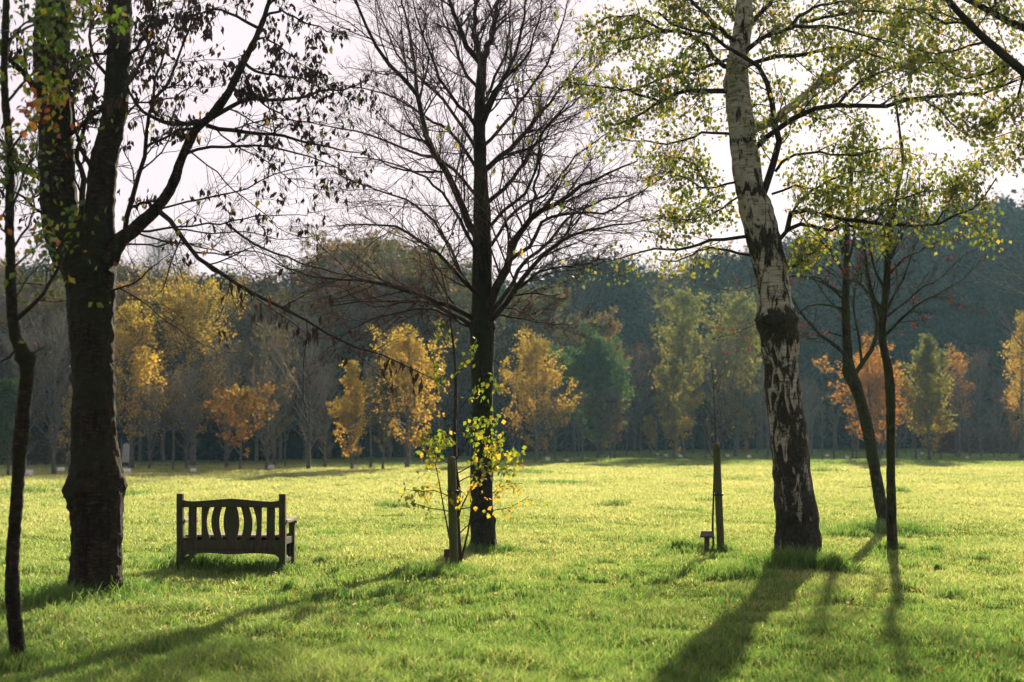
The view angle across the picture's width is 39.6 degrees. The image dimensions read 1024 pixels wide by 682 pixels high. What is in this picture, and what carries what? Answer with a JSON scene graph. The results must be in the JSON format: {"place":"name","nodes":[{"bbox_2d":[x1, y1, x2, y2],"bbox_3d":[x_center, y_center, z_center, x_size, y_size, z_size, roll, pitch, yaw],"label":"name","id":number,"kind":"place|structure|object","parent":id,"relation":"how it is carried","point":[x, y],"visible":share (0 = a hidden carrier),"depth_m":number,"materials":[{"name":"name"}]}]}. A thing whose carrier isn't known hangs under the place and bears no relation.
{"place":"outdoors","nodes":[
{"label":"outdoors","id":0,"kind":"place"},
{"bbox_2d":[0,448,1023,681],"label":"ground","id":1,"kind":"structure","parent":0,"point":[768,645],"depth_m":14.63,"materials":[{"name":"green plant"}]},
{"bbox_2d":[0,376,31,474],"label":"green tree","id":2,"kind":"object","parent":1,"relation":"on","point":[9,390],"visible":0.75,"depth_m":54.97,"materials":[{"name":"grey plant"}]},
{"bbox_2d":[0,285,63,428],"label":"woodland tree","id":3,"kind":"object","parent":1,"relation":"on","point":[27,320],"visible":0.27,"depth_m":77.77,"materials":[{"name":"brown plant"}]},
{"bbox_2d":[0,324,69,453],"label":"bare tree","id":4,"kind":"object","parent":1,"relation":"on","point":[17,370],"visible":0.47,"depth_m":57.00,"materials":[{"name":"grey plant"}]},
{"bbox_2d":[0,289,72,462],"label":"woodland tree","id":5,"kind":"object","parent":1,"relation":"on","point":[52,306],"visible":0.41,"depth_m":77.57,"materials":[{"name":"brown plant"}]},
{"bbox_2d":[1,303,72,473],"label":"bare tree","id":6,"kind":"object","parent":1,"relation":"on","point":[56,422],"visible":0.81,"depth_m":58.05,"materials":[{"name":"grey plant"}]},
{"bbox_2d":[51,387,72,470],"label":"autumn birch","id":7,"kind":"object","parent":1,"relation":"on","point":[68,405],"visible":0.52,"depth_m":59.17,"materials":[{"name":"grey plant"}]},
{"bbox_2d":[0,429,127,467],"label":"brambles","id":8,"kind":"object","parent":1,"relation":"on","point":[48,452],"visible":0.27,"depth_m":72.53,"materials":[{"name":"brown plant"}]},
{"bbox_2d":[0,0,133,661],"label":"cherry tree","id":9,"kind":"object","parent":1,"relation":"on","point":[25,357],"visible":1,"depth_m":10.51,"materials":[{"name":"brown plant"}]},
{"bbox_2d":[29,280,136,421],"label":"woodland tree","id":10,"kind":"object","parent":1,"relation":"on","point":[68,350],"visible":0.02,"depth_m":78.92,"materials":[{"name":"brown plant"}]},
{"bbox_2d":[69,300,171,467],"bbox_3d":[-17.271,2.080,65.532,4.801,8.078,4.878,-1,-4,20],"label":"autumn birch","id":11,"kind":"object","parent":1,"relation":"on","point":[140,365],"visible":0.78,"depth_m":64.71,"materials":[{"name":"yellow plant"}]},
{"bbox_2d":[129,378,175,468],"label":"bare tree","id":12,"kind":"object","parent":1,"relation":"on","point":[157,404],"visible":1,"depth_m":63.27,"materials":[{"name":"grey plant"}]},
{"bbox_2d":[116,221,193,363],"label":"woodland tree","id":13,"kind":"object","parent":1,"relation":"on","point":[159,249],"visible":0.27,"depth_m":98.48,"materials":[{"name":"grey plant"}]},
{"bbox_2d":[114,263,205,461],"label":"woodland tree","id":14,"kind":"object","parent":1,"relation":"on","point":[136,293],"visible":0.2,"depth_m":79.97,"materials":[{"name":"yellow plant"}]},
{"bbox_2d":[116,250,208,297],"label":"woodland tree","id":15,"kind":"object","parent":1,"relation":"on","point":[134,280],"visible":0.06,"depth_m":97.08,"materials":[{"name":"brown plant"}]},
{"bbox_2d":[115,279,234,461],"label":"woodland tree","id":16,"kind":"object","parent":1,"relation":"on","point":[156,350],"visible":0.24,"depth_m":77.49,"materials":[{"name":"yellow plant"}]},
{"bbox_2d":[161,368,193,470],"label":"young tree","id":17,"kind":"object","parent":1,"relation":"on","point":[174,424],"visible":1,"depth_m":62.70,"materials":[{"name":"brown plant"}]},
{"bbox_2d":[162,363,218,468],"bbox_3d":[-14.812,3.481,64.939,2.494,5.034,2.292,-2,-4,32],"label":"bare tree","id":18,"kind":"object","parent":1,"relation":"on","point":[188,424],"visible":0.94,"depth_m":64.75,"materials":[{"name":"grey plant"}]},
{"bbox_2d":[135,262,249,465],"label":"autumn tree","id":19,"kind":"object","parent":1,"relation":"on","point":[198,304],"visible":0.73,"depth_m":71.58,"materials":[{"name":"yellow plant"}]},
{"bbox_2d":[157,289,242,435],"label":"woodland tree","id":20,"kind":"object","parent":1,"relation":"on","point":[210,420],"visible":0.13,"depth_m":81.53,"materials":[{"name":"brown plant"}]},
{"bbox_2d":[193,334,256,467],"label":"bare tree","id":21,"kind":"object","parent":1,"relation":"on","point":[230,383],"visible":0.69,"depth_m":66.41,"materials":[{"name":"grey plant"}]},
{"bbox_2d":[191,268,263,413],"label":"tree","id":22,"kind":"object","parent":1,"relation":"on","point":[219,278],"visible":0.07,"depth_m":91.30,"materials":[{"name":"green plant"}]},
{"bbox_2d":[176,283,288,461],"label":"woodland tree","id":23,"kind":"object","parent":1,"relation":"on","point":[235,371],"visible":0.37,"depth_m":80.89,"materials":[{"name":"brown plant"}]},
{"bbox_2d":[0,0,470,595],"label":"cherry tree","id":24,"kind":"object","parent":1,"relation":"on","point":[94,488],"visible":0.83,"depth_m":14.51,"materials":[{"name":"brown plant"}]},
{"bbox_2d":[176,493,297,569],"bbox_3d":[-3.404,2.384,17.608,1.377,1.004,0.617,0,-4,5],"label":"park bench","id":25,"kind":"object","parent":1,"relation":"on","point":[232,539],"visible":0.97,"depth_m":17.35,"materials":[{"name":"brown wood"}]},
{"bbox_2d":[202,381,278,469],"bbox_3d":[-11.892,3.767,62.449,3.038,4.128,3.936,-1,-4,11],"label":"autumn tree","id":26,"kind":"object","parent":1,"relation":"on","point":[237,398],"visible":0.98,"depth_m":62.46,"materials":[{"name":"orange plant"}]},
{"bbox_2d":[240,368,294,469],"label":"bare tree","id":27,"kind":"object","parent":1,"relation":"on","point":[268,435],"visible":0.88,"depth_m":63.28,"materials":[{"name":"grey plant"}]},
{"bbox_2d":[218,288,317,461],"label":"woodland tree","id":28,"kind":"object","parent":1,"relation":"on","point":[257,386],"visible":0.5,"depth_m":79.98,"materials":[{"name":"brown plant"}]},
{"bbox_2d":[241,316,305,465],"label":"autumn tree","id":29,"kind":"object","parent":1,"relation":"on","point":[277,431],"visible":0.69,"depth_m":68.10,"materials":[{"name":"brown plant"}]},
{"bbox_2d":[223,277,345,460],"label":"woodland tree","id":30,"kind":"object","parent":1,"relation":"on","point":[277,309],"visible":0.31,"depth_m":82.20,"materials":[{"name":"brown plant"}]},
{"bbox_2d":[252,288,350,459],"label":"woodland tree","id":31,"kind":"object","parent":1,"relation":"on","point":[304,442],"visible":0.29,"depth_m":83.71,"materials":[{"name":"brown plant"}]},
{"bbox_2d":[246,304,373,468],"bbox_3d":[-8.917,2.020,63.568,5.446,7.802,5.217,-3,-5,40],"label":"bare tree","id":32,"kind":"object","parent":1,"relation":"on","point":[310,437],"visible":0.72,"depth_m":63.34,"materials":[{"name":"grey plant"}]},
{"bbox_2d":[304,361,342,467],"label":"bare tree","id":33,"kind":"object","parent":1,"relation":"on","point":[324,441],"visible":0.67,"depth_m":66.36,"materials":[{"name":"grey plant"}]},
{"bbox_2d":[259,249,387,323],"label":"woodland tree","id":34,"kind":"object","parent":1,"relation":"on","point":[323,262],"visible":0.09,"depth_m":102.84,"materials":[{"name":"brown plant"}]},
{"bbox_2d":[284,289,382,458],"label":"pine tree","id":35,"kind":"object","parent":1,"relation":"on","point":[332,425],"visible":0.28,"depth_m":86.22,"materials":[{"name":"green plant"}]},
{"bbox_2d":[326,359,373,468],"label":"autumn birch","id":36,"kind":"object","parent":1,"relation":"on","point":[347,408],"visible":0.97,"depth_m":63.25,"materials":[{"name":"yellow plant"}]},
{"bbox_2d":[291,253,420,459],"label":"woodland tree","id":37,"kind":"object","parent":1,"relation":"on","point":[357,456],"visible":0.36,"depth_m":86.35,"materials":[{"name":"brown plant"}]},
{"bbox_2d":[294,214,438,331],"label":"woodland tree","id":38,"kind":"object","parent":1,"relation":"on","point":[340,253],"visible":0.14,"depth_m":104.75,"materials":[{"name":"brown plant"}]},
{"bbox_2d":[318,239,433,426],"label":"woodland tree","id":39,"kind":"object","parent":1,"relation":"on","point":[384,278],"visible":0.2,"depth_m":97.88,"materials":[{"name":"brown plant"}]},
{"bbox_2d":[362,376,407,468],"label":"autumn tree","id":40,"kind":"object","parent":1,"relation":"on","point":[377,404],"visible":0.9,"depth_m":64.79,"materials":[{"name":"grey plant"}]},
{"bbox_2d":[360,269,434,457],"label":"woodland tree","id":41,"kind":"object","parent":1,"relation":"on","point":[389,453],"visible":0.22,"depth_m":90.77,"materials":[{"name":"grey plant"}]},
{"bbox_2d":[362,318,458,467],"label":"autumn birch","id":42,"kind":"object","parent":1,"relation":"on","point":[411,359],"visible":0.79,"depth_m":67.20,"materials":[{"name":"yellow plant"}]},
{"bbox_2d":[349,250,471,457],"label":"woodland tree","id":43,"kind":"object","parent":1,"relation":"on","point":[447,374],"visible":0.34,"depth_m":91.54,"materials":[{"name":"brown plant"}]},
{"bbox_2d":[366,240,501,425],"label":"woodland tree","id":44,"kind":"object","parent":1,"relation":"on","point":[422,260],"visible":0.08,"depth_m":98.00,"materials":[{"name":"brown plant"}]},
{"bbox_2d":[405,268,500,454],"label":"woodland tree","id":45,"kind":"object","parent":1,"relation":"on","point":[444,401],"visible":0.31,"depth_m":93.98,"materials":[{"name":"brown plant"}]},
{"bbox_2d":[447,456,462,568],"bbox_3d":[-0.688,2.176,17.076,0.185,1.575,0.137,1,-4,-21],"label":"tree stake","id":46,"kind":"object","parent":1,"relation":"on","point":[452,515],"visible":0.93,"depth_m":17.03,"materials":[{"name":"wood"}]},
{"bbox_2d":[412,292,529,456],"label":"woodland tree","id":47,"kind":"object","parent":1,"relation":"on","point":[465,385],"visible":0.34,"depth_m":94.61,"materials":[{"name":"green plant"}]},
{"bbox_2d":[398,270,547,563],"bbox_3d":[-0.474,0.969,17.265,1.849,3.726,1.375,0,-4,0],"label":"birch sapling","id":48,"kind":"object","parent":1,"relation":"on","point":[437,443],"visible":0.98,"depth_m":17.20,"materials":[{"name":"yellow plant"}]},
{"bbox_2d":[224,0,729,551],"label":"cherry tree","id":49,"kind":"object","parent":1,"relation":"on","point":[484,316],"visible":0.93,"depth_m":20.31,"materials":[{"name":"brown plant"}]},
{"bbox_2d":[0,316,1019,460],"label":"undergrowth","id":50,"kind":"object","parent":1,"relation":"on","point":[208,448],"visible":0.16,"depth_m":95.93,"materials":[{"name":"brown plant"}]},
{"bbox_2d":[2,493,1022,681],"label":"fallen leaves","id":51,"kind":"object","parent":1,"relation":"on","point":[595,617],"visible":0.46,"depth_m":13.99,"materials":[{"name":"brown plant"}]},
{"bbox_2d":[459,302,572,453],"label":"tree","id":52,"kind":"object","parent":1,"relation":"on","point":[500,364],"visible":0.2,"depth_m":102.86,"materials":[{"name":"green plant"}]},
{"bbox_2d":[495,357,536,455],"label":"autumn tree","id":53,"kind":"object","parent":1,"relation":"on","point":[512,403],"visible":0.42,"depth_m":100.13,"materials":[{"name":"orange plant"}]},
{"bbox_2d":[494,323,586,461],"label":"autumn birch","id":54,"kind":"object","parent":1,"relation":"on","point":[530,357],"visible":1,"depth_m":79.73,"materials":[{"name":"yellow plant"}]},
{"bbox_2d":[501,284,580,453],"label":"woodland tree","id":55,"kind":"object","parent":1,"relation":"on","point":[519,438],"visible":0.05,"depth_m":111.58,"materials":[{"name":"brown plant"}]},
{"bbox_2d":[511,277,591,455],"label":"autumn tree","id":56,"kind":"object","parent":1,"relation":"on","point":[540,329],"visible":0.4,"depth_m":103.69,"materials":[{"name":"brown plant"}]},
{"bbox_2d":[539,386,572,459],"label":"bare tree","id":57,"kind":"object","parent":1,"relation":"on","point":[554,437],"visible":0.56,"depth_m":84.66,"materials":[{"name":"grey plant"}]},
{"bbox_2d":[545,269,626,451],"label":"woodland tree","id":58,"kind":"object","parent":1,"relation":"on","point":[573,449],"visible":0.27,"depth_m":123.29,"materials":[{"name":"green plant"}]},
{"bbox_2d":[546,317,639,457],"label":"green tree","id":59,"kind":"object","parent":1,"relation":"on","point":[596,364],"visible":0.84,"depth_m":92.70,"materials":[{"name":"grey plant"}]},
{"bbox_2d":[548,269,659,451],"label":"pine tree","id":60,"kind":"object","parent":1,"relation":"on","point":[627,312],"visible":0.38,"depth_m":124.26,"materials":[{"name":"green plant"}]},
{"bbox_2d":[576,306,633,453],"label":"autumn tree","id":61,"kind":"object","parent":1,"relation":"on","point":[612,329],"visible":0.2,"depth_m":107.97,"materials":[{"name":"green plant"}]},
{"bbox_2d":[582,389,631,457],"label":"autumn tree","id":62,"kind":"object","parent":1,"relation":"on","point":[607,399],"visible":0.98,"depth_m":90.19,"materials":[{"name":"grey plant"}]},
{"bbox_2d":[573,245,667,444],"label":"pine tree","id":63,"kind":"object","parent":1,"relation":"on","point":[631,276],"visible":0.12,"depth_m":130.61,"materials":[{"name":"green plant"}]},
{"bbox_2d":[612,339,663,453],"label":"autumn tree","id":64,"kind":"object","parent":1,"relation":"on","point":[639,374],"visible":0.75,"depth_m":108.02,"materials":[{"name":"grey plant"}]},
{"bbox_2d":[620,297,673,450],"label":"woodland tree","id":65,"kind":"object","parent":1,"relation":"on","point":[635,411],"visible":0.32,"depth_m":130.01,"materials":[{"name":"green plant"}]},
{"bbox_2d":[630,309,685,450],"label":"woodland tree","id":66,"kind":"object","parent":1,"relation":"on","point":[655,419],"visible":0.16,"depth_m":133.68,"materials":[{"name":"green plant"}]},
{"bbox_2d":[652,353,705,458],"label":"autumn birch","id":67,"kind":"object","parent":1,"relation":"on","point":[675,385],"visible":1,"depth_m":87.27,"materials":[{"name":"green plant"}]},
{"bbox_2d":[648,282,710,455],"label":"autumn birch","id":68,"kind":"object","parent":1,"relation":"on","point":[682,347],"visible":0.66,"depth_m":100.29,"materials":[{"name":"green plant"}]},
{"bbox_2d":[639,285,736,421],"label":"woodland tree","id":69,"kind":"object","parent":1,"relation":"on","point":[657,342],"visible":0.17,"depth_m":130.01,"materials":[{"name":"green plant"}]},
{"bbox_2d":[642,287,759,450],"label":"pine tree","id":70,"kind":"object","parent":1,"relation":"on","point":[699,327],"visible":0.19,"depth_m":130.73,"materials":[{"name":"green plant"}]},
{"bbox_2d":[666,255,752,305],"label":"pine tree","id":71,"kind":"object","parent":1,"relation":"on","point":[698,272],"visible":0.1,"depth_m":144.40,"materials":[{"name":"green plant"}]},
{"bbox_2d":[712,443,723,550],"bbox_3d":[2.950,2.344,20.339,0.176,1.772,0.127,-1,-4,22],"label":"stake","id":72,"kind":"object","parent":1,"relation":"on","point":[718,494],"visible":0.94,"depth_m":20.30,"materials":[{"name":"brown wood"}]},
{"bbox_2d":[682,326,758,442],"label":"bare tree","id":73,"kind":"object","parent":1,"relation":"on","point":[716,352],"visible":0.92,"depth_m":96.86,"materials":[{"name":"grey plant"}]},
{"bbox_2d":[695,355,747,549],"bbox_3d":[2.957,1.605,20.363,0.675,2.864,1.000,-3,-5,39],"label":"young tree","id":74,"kind":"object","parent":1,"relation":"on","point":[714,418],"visible":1,"depth_m":20.39,"materials":[{"name":"green plant"}]},
{"bbox_2d":[696,245,760,442],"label":"pine tree","id":75,"kind":"object","parent":1,"relation":"on","point":[721,260],"visible":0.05,"depth_m":144.72,"materials":[{"name":"green plant"}]},
{"bbox_2d":[694,286,763,456],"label":"autumn birch","id":76,"kind":"object","parent":1,"relation":"on","point":[748,307],"visible":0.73,"depth_m":99.98,"materials":[{"name":"green plant"}]},
{"bbox_2d":[679,258,798,449],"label":"woodland tree","id":77,"kind":"object","parent":1,"relation":"on","point":[760,444],"visible":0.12,"depth_m":137.56,"materials":[{"name":"green plant"}]},
{"bbox_2d":[720,250,838,386],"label":"pine tree","id":78,"kind":"object","parent":1,"relation":"on","point":[741,266],"visible":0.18,"depth_m":136.39,"materials":[{"name":"green plant"}]},
{"bbox_2d":[549,0,1023,552],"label":"birch tree","id":79,"kind":"object","parent":1,"relation":"on","point":[797,520],"visible":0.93,"depth_m":18.01,"materials":[{"name":"green plant"}]},
{"bbox_2d":[734,240,855,448],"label":"woodland tree","id":80,"kind":"object","parent":1,"relation":"on","point":[806,394],"visible":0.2,"depth_m":137.15,"materials":[{"name":"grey plant"}]},
{"bbox_2d":[691,125,918,522],"bbox_3d":[4.826,-0.215,25.050,4.636,7.197,2.817,2,-4,-24],"label":"rowan tree","id":81,"kind":"object","parent":1,"relation":"on","point":[850,371],"visible":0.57,"depth_m":24.77,"materials":[{"name":"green plant"}]},
{"bbox_2d":[799,375,827,446],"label":"bare tree","id":82,"kind":"object","parent":1,"relation":"on","point":[811,399],"visible":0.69,"depth_m":93.31,"materials":[{"name":"grey plant"}]},
{"bbox_2d":[803,239,891,448],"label":"pine tree","id":83,"kind":"object","parent":1,"relation":"on","point":[826,309],"visible":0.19,"depth_m":138.73,"materials":[{"name":"green plant"}]},
{"bbox_2d":[804,277,915,449],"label":"pine tree","id":84,"kind":"object","parent":1,"relation":"on","point":[862,327],"visible":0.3,"depth_m":137.65,"materials":[{"name":"green plant"}]},
{"bbox_2d":[812,350,918,458],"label":"autumn birch","id":85,"kind":"object","parent":1,"relation":"on","point":[896,379],"visible":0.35,"depth_m":87.49,"materials":[{"name":"orange plant"}]},
{"bbox_2d":[851,331,895,443],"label":"autumn birch","id":86,"kind":"object","parent":1,"relation":"on","point":[868,381],"visible":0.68,"depth_m":84.74,"materials":[{"name":"orange plant"}]},
{"bbox_2d":[853,240,939,449],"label":"pine tree","id":87,"kind":"object","parent":1,"relation":"on","point":[895,315],"visible":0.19,"depth_m":140.73,"materials":[{"name":"green plant"}]},
{"bbox_2d":[810,86,992,548],"bbox_3d":[5.602,-0.327,20.299,2.824,6.729,2.448,-1,-4,9],"label":"rowan tree","id":88,"kind":"object","parent":1,"relation":"on","point":[890,401],"visible":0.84,"depth_m":20.24,"materials":[{"name":"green plant"}]},
{"bbox_2d":[875,217,961,449],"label":"woodland tree","id":89,"kind":"object","parent":1,"relation":"on","point":[912,442],"visible":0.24,"depth_m":141.21,"materials":[{"name":"grey plant"}]},
{"bbox_2d":[897,333,957,459],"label":"autumn birch","id":90,"kind":"object","parent":1,"relation":"on","point":[925,401],"visible":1,"depth_m":86.07,"materials":[{"name":"green plant"}]},
{"bbox_2d":[877,217,1015,448],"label":"pine tree","id":91,"kind":"object","parent":1,"relation":"on","point":[948,329],"visible":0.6,"depth_m":140.29,"materials":[{"name":"green plant"}]},
{"bbox_2d":[876,0,1023,177],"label":"birch tree","id":92,"kind":"object","parent":1,"relation":"on","point":[1008,60],"visible":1,"depth_m":13.32,"materials":[{"name":"green plant"}]},
{"bbox_2d":[920,204,983,422],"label":"pine tree","id":93,"kind":"object","parent":1,"relation":"on","point":[957,223],"visible":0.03,"depth_m":152.46,"materials":[{"name":"green plant"}]},
{"bbox_2d":[938,342,976,456],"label":"autumn tree","id":94,"kind":"object","parent":1,"relation":"on","point":[955,364],"visible":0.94,"depth_m":96.68,"materials":[{"name":"green plant"}]},
{"bbox_2d":[905,223,1023,427],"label":"pine tree","id":95,"kind":"object","parent":1,"relation":"on","point":[969,249],"visible":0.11,"depth_m":143.83,"materials":[{"name":"green plant"}]},
{"bbox_2d":[918,220,1023,449],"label":"pine tree","id":96,"kind":"object","parent":1,"relation":"on","point":[985,333],"visible":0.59,"depth_m":141.44,"materials":[{"name":"green plant"}]},
{"bbox_2d":[945,358,999,455],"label":"bare tree","id":97,"kind":"object","parent":1,"relation":"on","point":[967,434],"visible":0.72,"depth_m":100.07,"materials":[{"name":"grey plant"}]},
{"bbox_2d":[934,426,1019,453],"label":"beech hedge","id":98,"kind":"object","parent":1,"relation":"on","point":[949,437],"visible":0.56,"depth_m":112.30,"materials":[{"name":"brown plant"}]},
{"bbox_2d":[951,345,1006,455],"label":"autumn tree","id":99,"kind":"object","parent":1,"relation":"on","point":[978,395],"visible":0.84,"depth_m":100.06,"materials":[{"name":"grey plant"}]},
{"bbox_2d":[963,205,1023,369],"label":"pine tree","id":100,"kind":"object","parent":1,"relation":"on","point":[1016,229],"visible":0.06,"depth_m":147.91,"materials":[{"name":"green plant"}]},
{"bbox_2d":[965,195,1023,412],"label":"bare tree","id":101,"kind":"object","parent":1,"relation":"on","point":[1010,329],"visible":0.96,"depth_m":45.71,"materials":[{"name":"grey plant"}]},
{"bbox_2d":[980,372,1012,453],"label":"bare tree","id":102,"kind":"object","parent":1,"relation":"on","point":[1000,434],"visible":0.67,"depth_m":103.87,"materials":[{"name":"grey plant"}]},
{"bbox_2d":[997,310,1023,458],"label":"autumn birch","id":103,"kind":"object","parent":1,"relation":"on","point":[1020,399],"visible":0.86,"depth_m":90.11,"materials":[{"name":"orange plant"}]},
{"bbox_2d":[0,0,1023,286],"label":"sky","id":104,"kind":"structure","parent":0,"point":[237,35],"materials":[{"name":"white"}]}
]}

